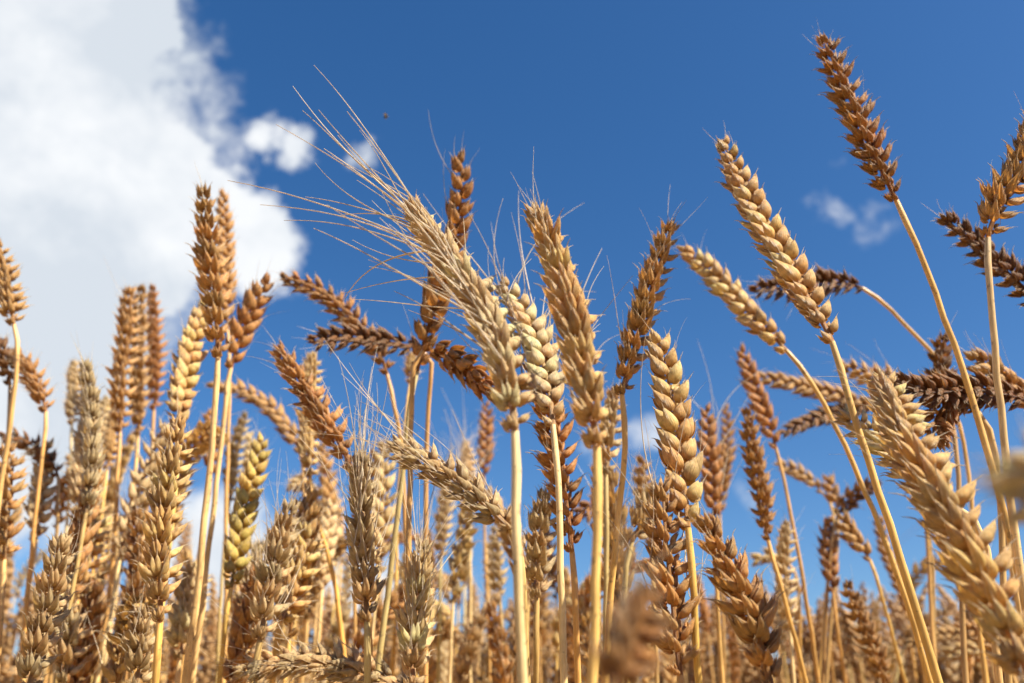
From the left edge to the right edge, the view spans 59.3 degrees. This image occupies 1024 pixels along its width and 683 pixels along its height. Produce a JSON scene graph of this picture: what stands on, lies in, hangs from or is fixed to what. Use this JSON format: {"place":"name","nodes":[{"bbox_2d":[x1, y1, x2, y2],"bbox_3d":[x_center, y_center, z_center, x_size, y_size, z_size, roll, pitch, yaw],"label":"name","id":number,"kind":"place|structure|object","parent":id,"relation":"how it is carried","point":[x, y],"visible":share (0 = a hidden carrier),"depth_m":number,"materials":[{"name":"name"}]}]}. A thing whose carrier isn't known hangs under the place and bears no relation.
{"place":"outdoors","nodes":[
{"label":"outdoors","id":0,"kind":"place"},
{"bbox_2d":[0,0,1023,681],"label":"sky","id":1,"kind":"structure","parent":0,"point":[108,108],"materials":[{"name":"blue"}]},
{"bbox_2d":[894,410,1023,547],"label":"wheat stalk","id":2,"kind":"object","parent":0,"point":[1007,480],"visible":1,"depth_m":0.12,"materials":[{"name":"plant"}]},
{"bbox_3d":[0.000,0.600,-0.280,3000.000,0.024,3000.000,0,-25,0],"label":"ground","id":3,"kind":"structure","parent":0,"visible":0},
{"bbox_2d":[0,330,25,678],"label":"wheat stalk","id":4,"kind":"object","parent":3,"relation":"on","point":[4,367],"visible":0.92,"depth_m":0.61,"materials":[{"name":"plant"}]},
{"bbox_2d":[0,239,30,512],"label":"wheat stalk","id":5,"kind":"object","parent":3,"relation":"on","point":[9,299],"visible":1,"depth_m":0.54,"materials":[{"name":"plant"}]},
{"bbox_2d":[0,427,45,664],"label":"wheat stalk","id":6,"kind":"object","parent":3,"relation":"on","point":[8,531],"visible":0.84,"depth_m":0.53,"materials":[{"name":"plant"}]},
{"bbox_2d":[0,426,66,682],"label":"wheat stalk","id":7,"kind":"object","parent":3,"relation":"on","point":[24,443],"visible":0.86,"depth_m":0.67,"materials":[{"name":"plant"}]},
{"bbox_2d":[4,342,65,682],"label":"wheat stalk","id":8,"kind":"object","parent":3,"relation":"on","point":[32,383],"visible":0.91,"depth_m":0.59,"materials":[{"name":"plant"}]},
{"bbox_2d":[19,437,63,680],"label":"wheat stalk","id":9,"kind":"object","parent":3,"relation":"on","point":[45,494],"visible":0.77,"depth_m":0.66,"materials":[{"name":"plant"}]},
{"bbox_2d":[12,512,84,682],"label":"wheat stalk","id":10,"kind":"object","parent":3,"relation":"on","point":[51,587],"visible":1,"depth_m":0.37,"materials":[{"name":"plant"}]},
{"bbox_2d":[52,359,81,682],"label":"wheat stalk","id":11,"kind":"object","parent":3,"relation":"on","point":[72,395],"visible":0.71,"depth_m":0.80,"materials":[{"name":"plant"}]},
{"bbox_2d":[48,587,98,682],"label":"wheat stalk","id":12,"kind":"object","parent":3,"relation":"on","point":[71,638],"visible":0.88,"depth_m":0.46,"materials":[{"name":"plant"}]},
{"bbox_2d":[53,458,109,682],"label":"wheat stalk","id":13,"kind":"object","parent":3,"relation":"on","point":[77,520],"visible":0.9,"depth_m":0.49,"materials":[{"name":"plant"}]},
{"bbox_2d":[53,380,109,681],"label":"wheat stalk","id":14,"kind":"object","parent":3,"relation":"on","point":[73,475],"visible":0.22,"depth_m":0.64,"materials":[{"name":"plant"}]},
{"bbox_2d":[54,332,111,682],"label":"wheat stalk","id":15,"kind":"object","parent":3,"relation":"on","point":[91,457],"visible":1,"depth_m":0.51,"materials":[{"name":"plant"}]},
{"bbox_2d":[61,488,115,681],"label":"wheat stalk","id":16,"kind":"object","parent":3,"relation":"on","point":[98,549],"visible":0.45,"depth_m":0.56,"materials":[{"name":"plant"}]},
{"bbox_2d":[61,577,117,682],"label":"wheat stalk","id":17,"kind":"object","parent":3,"relation":"on","point":[95,609],"visible":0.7,"depth_m":0.54,"materials":[{"name":"plant"}]},
{"bbox_2d":[87,405,128,609],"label":"wheat stalk","id":18,"kind":"object","parent":3,"relation":"on","point":[111,438],"visible":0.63,"depth_m":0.75,"materials":[{"name":"plant"}]},
{"bbox_2d":[94,260,145,682],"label":"wheat stalk","id":19,"kind":"object","parent":3,"relation":"on","point":[126,319],"visible":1,"depth_m":0.66,"materials":[{"name":"plant"}]},
{"bbox_2d":[94,406,150,572],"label":"wheat stalk","id":20,"kind":"object","parent":3,"relation":"on","point":[125,459],"visible":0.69,"depth_m":0.81,"materials":[{"name":"plant"}]},
{"bbox_2d":[93,277,157,657],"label":"wheat stalk","id":21,"kind":"object","parent":3,"relation":"on","point":[139,394],"visible":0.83,"depth_m":0.70,"materials":[{"name":"plant"}]},
{"bbox_2d":[85,584,166,682],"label":"wheat stalk","id":22,"kind":"object","parent":3,"relation":"on","point":[113,671],"visible":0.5,"depth_m":0.47,"materials":[{"name":"plant"}]},
{"bbox_2d":[113,481,156,680],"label":"wheat stalk","id":23,"kind":"object","parent":3,"relation":"on","point":[134,575],"visible":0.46,"depth_m":0.53,"materials":[{"name":"plant"}]},
{"bbox_2d":[111,569,171,682],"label":"wheat stalk","id":24,"kind":"object","parent":3,"relation":"on","point":[138,655],"visible":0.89,"depth_m":0.40,"materials":[{"name":"plant"}]},
{"bbox_2d":[108,281,175,682],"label":"wheat stalk","id":25,"kind":"object","parent":3,"relation":"on","point":[156,356],"visible":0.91,"depth_m":0.78,"materials":[{"name":"plant"}]},
{"bbox_2d":[95,403,194,682],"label":"wheat stalk","id":26,"kind":"object","parent":3,"relation":"on","point":[139,478],"visible":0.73,"depth_m":0.61,"materials":[{"name":"plant"}]},
{"bbox_2d":[131,393,199,682],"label":"wheat stalk","id":27,"kind":"object","parent":3,"relation":"on","point":[155,553],"visible":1,"depth_m":0.37,"materials":[{"name":"plant"}]},
{"bbox_2d":[149,299,211,682],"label":"wheat stalk","id":28,"kind":"object","parent":3,"relation":"on","point":[184,380],"visible":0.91,"depth_m":0.56,"materials":[{"name":"plant"}]},
{"bbox_2d":[164,558,215,682],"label":"wheat stalk","id":29,"kind":"object","parent":3,"relation":"on","point":[179,617],"visible":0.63,"depth_m":0.53,"materials":[{"name":"plant"}]},
{"bbox_2d":[143,409,246,682],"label":"wheat stalk","id":30,"kind":"object","parent":3,"relation":"on","point":[202,442],"visible":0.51,"depth_m":0.63,"materials":[{"name":"plant"}]},
{"bbox_2d":[181,161,240,682],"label":"wheat stalk","id":31,"kind":"object","parent":3,"relation":"on","point":[206,264],"visible":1,"depth_m":0.47,"materials":[{"name":"plant"}]},
{"bbox_2d":[214,184,240,682],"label":"wheat stalk","id":32,"kind":"object","parent":3,"relation":"on","point":[226,222],"visible":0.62,"depth_m":0.72,"materials":[{"name":"plant"}]},
{"bbox_2d":[215,409,252,682],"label":"wheat stalk","id":33,"kind":"object","parent":3,"relation":"on","point":[239,429],"visible":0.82,"depth_m":0.74,"materials":[{"name":"plant"}]},
{"bbox_2d":[190,259,284,682],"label":"wheat stalk","id":34,"kind":"object","parent":3,"relation":"on","point":[251,321],"visible":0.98,"depth_m":0.56,"materials":[{"name":"plant"}]},
{"bbox_2d":[208,513,280,682],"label":"wheat stalk","id":35,"kind":"object","parent":3,"relation":"on","point":[241,612],"visible":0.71,"depth_m":0.49,"materials":[{"name":"plant"}]},
{"bbox_2d":[217,416,272,682],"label":"wheat stalk","id":36,"kind":"object","parent":3,"relation":"on","point":[245,494],"visible":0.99,"depth_m":0.52,"materials":[{"name":"plant"}]},
{"bbox_2d":[205,374,307,682],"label":"wheat stalk","id":37,"kind":"object","parent":3,"relation":"on","point":[268,406],"visible":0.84,"depth_m":0.74,"materials":[{"name":"plant"}]},
{"bbox_2d":[234,431,332,682],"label":"wheat stalk","id":38,"kind":"object","parent":3,"relation":"on","point":[267,579],"visible":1,"depth_m":0.41,"materials":[{"name":"plant"}]},
{"bbox_2d":[202,599,405,682],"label":"wheat stalk","id":39,"kind":"object","parent":3,"relation":"on","point":[342,668],"visible":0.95,"depth_m":0.39,"materials":[{"name":"plant"}]},
{"bbox_2d":[269,502,341,682],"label":"wheat stalk","id":40,"kind":"object","parent":3,"relation":"on","point":[306,532],"visible":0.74,"depth_m":0.47,"materials":[{"name":"plant"}]},
{"bbox_2d":[282,482,332,682],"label":"wheat stalk","id":41,"kind":"object","parent":3,"relation":"on","point":[310,508],"visible":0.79,"depth_m":0.49,"materials":[{"name":"plant"}]},
{"bbox_2d":[249,325,372,656],"bbox_3d":[-0.077,0.399,0.331,0.153,0.865,0.061,23,-33,-40],"label":"wheat stalk","id":42,"kind":"object","parent":3,"relation":"on","point":[290,369],"visible":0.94,"depth_m":0.45,"materials":[{"name":"plant"}]},
{"bbox_2d":[291,346,346,657],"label":"wheat stalk","id":43,"kind":"object","parent":3,"relation":"on","point":[311,363],"visible":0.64,"depth_m":0.59,"materials":[{"name":"plant"}]},
{"bbox_2d":[314,420,340,642],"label":"wheat stalk","id":44,"kind":"object","parent":3,"relation":"on","point":[328,490],"visible":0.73,"depth_m":0.85,"materials":[{"name":"plant"}]},
{"bbox_2d":[312,479,348,682],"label":"wheat stalk","id":45,"kind":"object","parent":3,"relation":"on","point":[322,562],"visible":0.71,"depth_m":0.66,"materials":[{"name":"plant"}]},
{"bbox_2d":[266,267,410,676],"bbox_3d":[-0.088,0.388,0.403,0.147,0.944,0.035,14,-28,-27],"label":"wheat stalk","id":46,"kind":"object","parent":3,"relation":"on","point":[318,293],"visible":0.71,"depth_m":0.57,"materials":[{"name":"plant"}]},
{"bbox_2d":[284,346,407,682],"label":"wheat stalk","id":47,"kind":"object","parent":3,"relation":"on","point":[362,531],"visible":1,"depth_m":0.37,"materials":[{"name":"plant"}]},
{"bbox_2d":[292,320,433,682],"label":"wheat stalk","id":48,"kind":"object","parent":3,"relation":"on","point":[382,337],"visible":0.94,"depth_m":0.53,"materials":[{"name":"plant"}]},
{"bbox_2d":[370,438,397,639],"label":"wheat stalk","id":49,"kind":"object","parent":3,"relation":"on","point":[382,519],"visible":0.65,"depth_m":0.62,"materials":[{"name":"plant"}]},
{"bbox_2d":[227,65,548,682],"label":"wheat stalk","id":50,"kind":"object","parent":3,"relation":"on","point":[490,330],"visible":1,"depth_m":0.28,"materials":[{"name":"plant"}]},
{"bbox_2d":[349,575,438,675],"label":"wheat stalk","id":51,"kind":"object","parent":3,"relation":"on","point":[395,601],"visible":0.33,"depth_m":0.61,"materials":[{"name":"plant"}]},
{"bbox_2d":[390,351,425,675],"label":"wheat stalk","id":52,"kind":"object","parent":3,"relation":"on","point":[410,357],"visible":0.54,"depth_m":0.71,"materials":[{"name":"plant"}]},
{"bbox_2d":[312,339,530,682],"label":"wheat stalk","id":53,"kind":"object","parent":3,"relation":"on","point":[472,494],"visible":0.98,"depth_m":0.36,"materials":[{"name":"plant"}]},
{"bbox_2d":[374,110,478,680],"bbox_3d":[-0.059,0.345,0.353,0.035,0.981,0.148,11,-27,-22],"label":"wheat stalk","id":54,"kind":"object","parent":3,"relation":"on","point":[456,224],"visible":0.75,"depth_m":0.49,"materials":[{"name":"plant"}]},
{"bbox_2d":[379,446,476,682],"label":"wheat stalk","id":55,"kind":"object","parent":3,"relation":"on","point":[413,630],"visible":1,"depth_m":0.36,"materials":[{"name":"plant"}]},
{"bbox_2d":[428,409,481,682],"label":"wheat stalk","id":56,"kind":"object","parent":3,"relation":"on","point":[443,535],"visible":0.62,"depth_m":0.74,"materials":[{"name":"plant"}]},
{"bbox_2d":[402,338,508,675],"bbox_3d":[-0.031,0.386,0.284,0.034,0.848,0.083,19,-31,-35],"label":"wheat stalk","id":57,"kind":"object","parent":3,"relation":"on","point":[457,364],"visible":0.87,"depth_m":0.44,"materials":[{"name":"plant"}]},
{"bbox_2d":[444,477,487,682],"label":"wheat stalk","id":58,"kind":"object","parent":3,"relation":"on","point":[460,553],"visible":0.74,"depth_m":0.67,"materials":[{"name":"plant"}]},
{"bbox_2d":[431,386,502,682],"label":"wheat stalk","id":59,"kind":"object","parent":3,"relation":"on","point":[464,456],"visible":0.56,"depth_m":0.81,"materials":[{"name":"plant"}]},
{"bbox_2d":[452,589,504,682],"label":"wheat stalk","id":60,"kind":"object","parent":3,"relation":"on","point":[467,654],"visible":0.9,"depth_m":0.67,"materials":[{"name":"plant"}]},
{"bbox_2d":[473,400,497,682],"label":"wheat stalk","id":61,"kind":"object","parent":3,"relation":"on","point":[487,428],"visible":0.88,"depth_m":0.86,"materials":[{"name":"plant"}]},
{"bbox_2d":[473,578,516,682],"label":"wheat stalk","id":62,"kind":"object","parent":3,"relation":"on","point":[500,660],"visible":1,"depth_m":0.65,"materials":[{"name":"plant"}]},
{"bbox_2d":[481,525,509,643],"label":"wheat stalk","id":63,"kind":"object","parent":3,"relation":"on","point":[498,572],"visible":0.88,"depth_m":0.71,"materials":[{"name":"plant"}]},
{"bbox_2d":[1,572,1023,682],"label":"wheat crop","id":64,"kind":"object","parent":3,"relation":"on","point":[898,620],"visible":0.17,"depth_m":1.39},
{"bbox_2d":[423,190,632,682],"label":"wheat stalk","id":65,"kind":"object","parent":3,"relation":"on","point":[538,354],"visible":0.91,"depth_m":0.40,"materials":[{"name":"plant"}]},
{"bbox_2d":[521,459,566,682],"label":"wheat stalk","id":66,"kind":"object","parent":3,"relation":"on","point":[536,545],"visible":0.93,"depth_m":0.41,"materials":[{"name":"plant"}]},
{"bbox_2d":[516,319,589,682],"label":"wheat stalk","id":67,"kind":"object","parent":3,"relation":"on","point":[545,460],"visible":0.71,"depth_m":0.39,"materials":[{"name":"plant"}]},
{"bbox_2d":[511,151,619,682],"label":"wheat stalk","id":68,"kind":"object","parent":3,"relation":"on","point":[574,320],"visible":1,"depth_m":0.27,"materials":[{"name":"plant"}]},
{"bbox_2d":[555,588,602,682],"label":"wheat stalk","id":69,"kind":"object","parent":3,"relation":"on","point":[583,629],"visible":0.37,"depth_m":0.59,"materials":[{"name":"plant"}]},
{"bbox_2d":[578,435,645,602],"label":"wheat stalk","id":70,"kind":"object","parent":3,"relation":"on","point":[613,479],"visible":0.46,"depth_m":0.50,"materials":[{"name":"plant"}]},
{"bbox_2d":[597,378,628,650],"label":"wheat stalk","id":71,"kind":"object","parent":3,"relation":"on","point":[612,417],"visible":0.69,"depth_m":0.49,"materials":[{"name":"plant"}]},
{"bbox_2d":[584,499,695,682],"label":"wheat stalk","id":72,"kind":"object","parent":3,"relation":"on","point":[634,624],"visible":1,"depth_m":0.12,"materials":[{"name":"plant"}]},
{"bbox_2d":[620,427,680,682],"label":"wheat stalk","id":73,"kind":"object","parent":3,"relation":"on","point":[636,512],"visible":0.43,"depth_m":0.44,"materials":[{"name":"plant"}]},
{"bbox_2d":[584,335,722,682],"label":"wheat stalk","id":74,"kind":"object","parent":3,"relation":"on","point":[672,596],"visible":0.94,"depth_m":0.32,"materials":[{"name":"plant"}]},
{"bbox_2d":[601,189,706,682],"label":"wheat stalk","id":75,"kind":"object","parent":3,"relation":"on","point":[652,271],"visible":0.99,"depth_m":0.41,"materials":[{"name":"plant"}]},
{"bbox_2d":[635,310,707,682],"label":"wheat stalk","id":76,"kind":"object","parent":3,"relation":"on","point":[671,406],"visible":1,"depth_m":0.35,"materials":[{"name":"plant"}]},
{"bbox_2d":[682,343,759,682],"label":"wheat stalk","id":77,"kind":"object","parent":3,"relation":"on","point":[713,463],"visible":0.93,"depth_m":0.61,"materials":[{"name":"plant"}]},
{"bbox_2d":[715,401,740,680],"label":"wheat stalk","id":78,"kind":"object","parent":3,"relation":"on","point":[724,447],"visible":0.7,"depth_m":0.87,"materials":[{"name":"plant"}]},
{"bbox_2d":[684,489,787,682],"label":"wheat stalk","id":79,"kind":"object","parent":3,"relation":"on","point":[730,580],"visible":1,"depth_m":0.29,"materials":[{"name":"plant"}]},
{"bbox_2d":[736,404,807,682],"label":"wheat stalk","id":80,"kind":"object","parent":3,"relation":"on","point":[753,451],"visible":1,"depth_m":0.55,"materials":[{"name":"plant"}]},
{"bbox_2d":[732,342,820,682],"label":"wheat stalk","id":81,"kind":"object","parent":3,"relation":"on","point":[761,407],"visible":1,"depth_m":0.67,"materials":[{"name":"plant"}]},
{"bbox_2d":[763,507,814,682],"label":"wheat stalk","id":82,"kind":"object","parent":3,"relation":"on","point":[783,559],"visible":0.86,"depth_m":0.61,"materials":[{"name":"plant"}]},
{"bbox_2d":[769,456,834,673],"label":"wheat stalk","id":83,"kind":"object","parent":3,"relation":"on","point":[799,474],"visible":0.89,"depth_m":0.86,"materials":[{"name":"plant"}]},
{"bbox_2d":[672,234,933,682],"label":"wheat stalk","id":84,"kind":"object","parent":3,"relation":"on","point":[735,298],"visible":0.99,"depth_m":0.51,"materials":[{"name":"plant"}]},
{"bbox_2d":[706,124,942,682],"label":"wheat stalk","id":85,"kind":"object","parent":3,"relation":"on","point":[773,237],"visible":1,"depth_m":0.38,"materials":[{"name":"plant"}]},
{"bbox_2d":[812,514,846,682],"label":"wheat stalk","id":86,"kind":"object","parent":3,"relation":"on","point":[824,541],"visible":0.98,"depth_m":0.71,"materials":[{"name":"plant"}]},
{"bbox_2d":[819,469,844,682],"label":"wheat stalk","id":87,"kind":"object","parent":3,"relation":"on","point":[828,489],"visible":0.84,"depth_m":0.80,"materials":[{"name":"plant"}]},
{"bbox_2d":[754,368,936,659],"bbox_3d":[0.254,0.451,0.531,0.122,0.939,0.070,18,-30,-33],"label":"wheat stalk","id":88,"kind":"object","parent":3,"relation":"on","point":[804,388],"visible":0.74,"depth_m":0.71,"materials":[{"name":"plant"}]},
{"bbox_2d":[830,589,862,682],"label":"wheat stalk","id":89,"kind":"object","parent":3,"relation":"on","point":[850,646],"visible":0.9,"depth_m":0.93,"materials":[{"name":"plant"}]},
{"bbox_2d":[820,476,883,682],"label":"wheat stalk","id":90,"kind":"object","parent":3,"relation":"on","point":[854,498],"visible":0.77,"depth_m":0.71,"materials":[{"name":"plant"}]},
{"bbox_2d":[775,396,936,678],"bbox_3d":[0.271,0.466,0.543,0.087,0.922,0.129,-16,-29,30],"label":"wheat stalk","id":91,"kind":"object","parent":3,"relation":"on","point":[805,421],"visible":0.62,"depth_m":0.70,"materials":[{"name":"plant"}]},
{"bbox_2d":[838,570,893,682],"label":"wheat stalk","id":92,"kind":"object","parent":3,"relation":"on","point":[856,606],"visible":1,"depth_m":0.58,"materials":[{"name":"plant"}]},
{"bbox_2d":[830,510,906,682],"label":"wheat stalk","id":93,"kind":"object","parent":3,"relation":"on","point":[847,528],"visible":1,"depth_m":0.67,"materials":[{"name":"plant"}]},
{"bbox_2d":[744,262,1021,613],"bbox_3d":[0.239,0.387,0.409,0.216,0.952,0.055,17,-30,-32],"label":"wheat stalk","id":94,"kind":"object","parent":3,"relation":"on","point":[829,276],"visible":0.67,"depth_m":0.58,"materials":[{"name":"plant"}]},
{"bbox_2d":[811,340,988,682],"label":"wheat stalk","id":95,"kind":"object","parent":3,"relation":"on","point":[855,372],"visible":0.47,"depth_m":0.59,"materials":[{"name":"plant"}]},
{"bbox_2d":[815,393,1002,682],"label":"wheat stalk","id":96,"kind":"object","parent":3,"relation":"on","point":[843,418],"visible":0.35,"depth_m":0.37,"materials":[{"name":"plant"}]},
{"bbox_2d":[803,361,1023,682],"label":"wheat stalk","id":97,"kind":"object","parent":3,"relation":"on","point":[972,569],"visible":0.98,"depth_m":0.26,"materials":[{"name":"plant"}]},
{"bbox_2d":[809,22,1018,590],"bbox_3d":[0.200,0.309,0.272,0.155,0.977,0.023,22,-33,-39],"label":"wheat stalk","id":98,"kind":"object","parent":3,"relation":"on","point":[872,155],"visible":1,"depth_m":0.42,"materials":[{"name":"plant"}]},
{"bbox_2d":[857,363,1023,420],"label":"wheat stalk","id":99,"kind":"object","parent":3,"relation":"on","point":[926,387],"visible":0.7,"depth_m":0.42,"materials":[{"name":"plant"}]},
{"bbox_2d":[922,312,968,682],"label":"wheat stalk","id":100,"kind":"object","parent":3,"relation":"on","point":[942,355],"visible":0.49,"depth_m":0.50,"materials":[{"name":"plant"}]},
{"bbox_2d":[917,386,1011,682],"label":"wheat stalk","id":101,"kind":"object","parent":3,"relation":"on","point":[943,425],"visible":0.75,"depth_m":0.41,"materials":[{"name":"plant"}]},
{"bbox_2d":[924,204,1023,306],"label":"wheat stalk","id":102,"kind":"object","parent":3,"relation":"on","point":[1003,262],"visible":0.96,"depth_m":0.45,"materials":[{"name":"plant"}]},
{"bbox_2d":[948,333,1023,408],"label":"wheat stalk","id":103,"kind":"object","parent":3,"relation":"on","point":[981,357],"visible":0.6,"depth_m":0.47,"materials":[{"name":"plant"}]},
{"bbox_2d":[975,94,1023,611],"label":"wheat stalk","id":104,"kind":"object","parent":3,"relation":"on","point":[1002,190],"visible":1,"depth_m":0.37,"materials":[{"name":"plant"}]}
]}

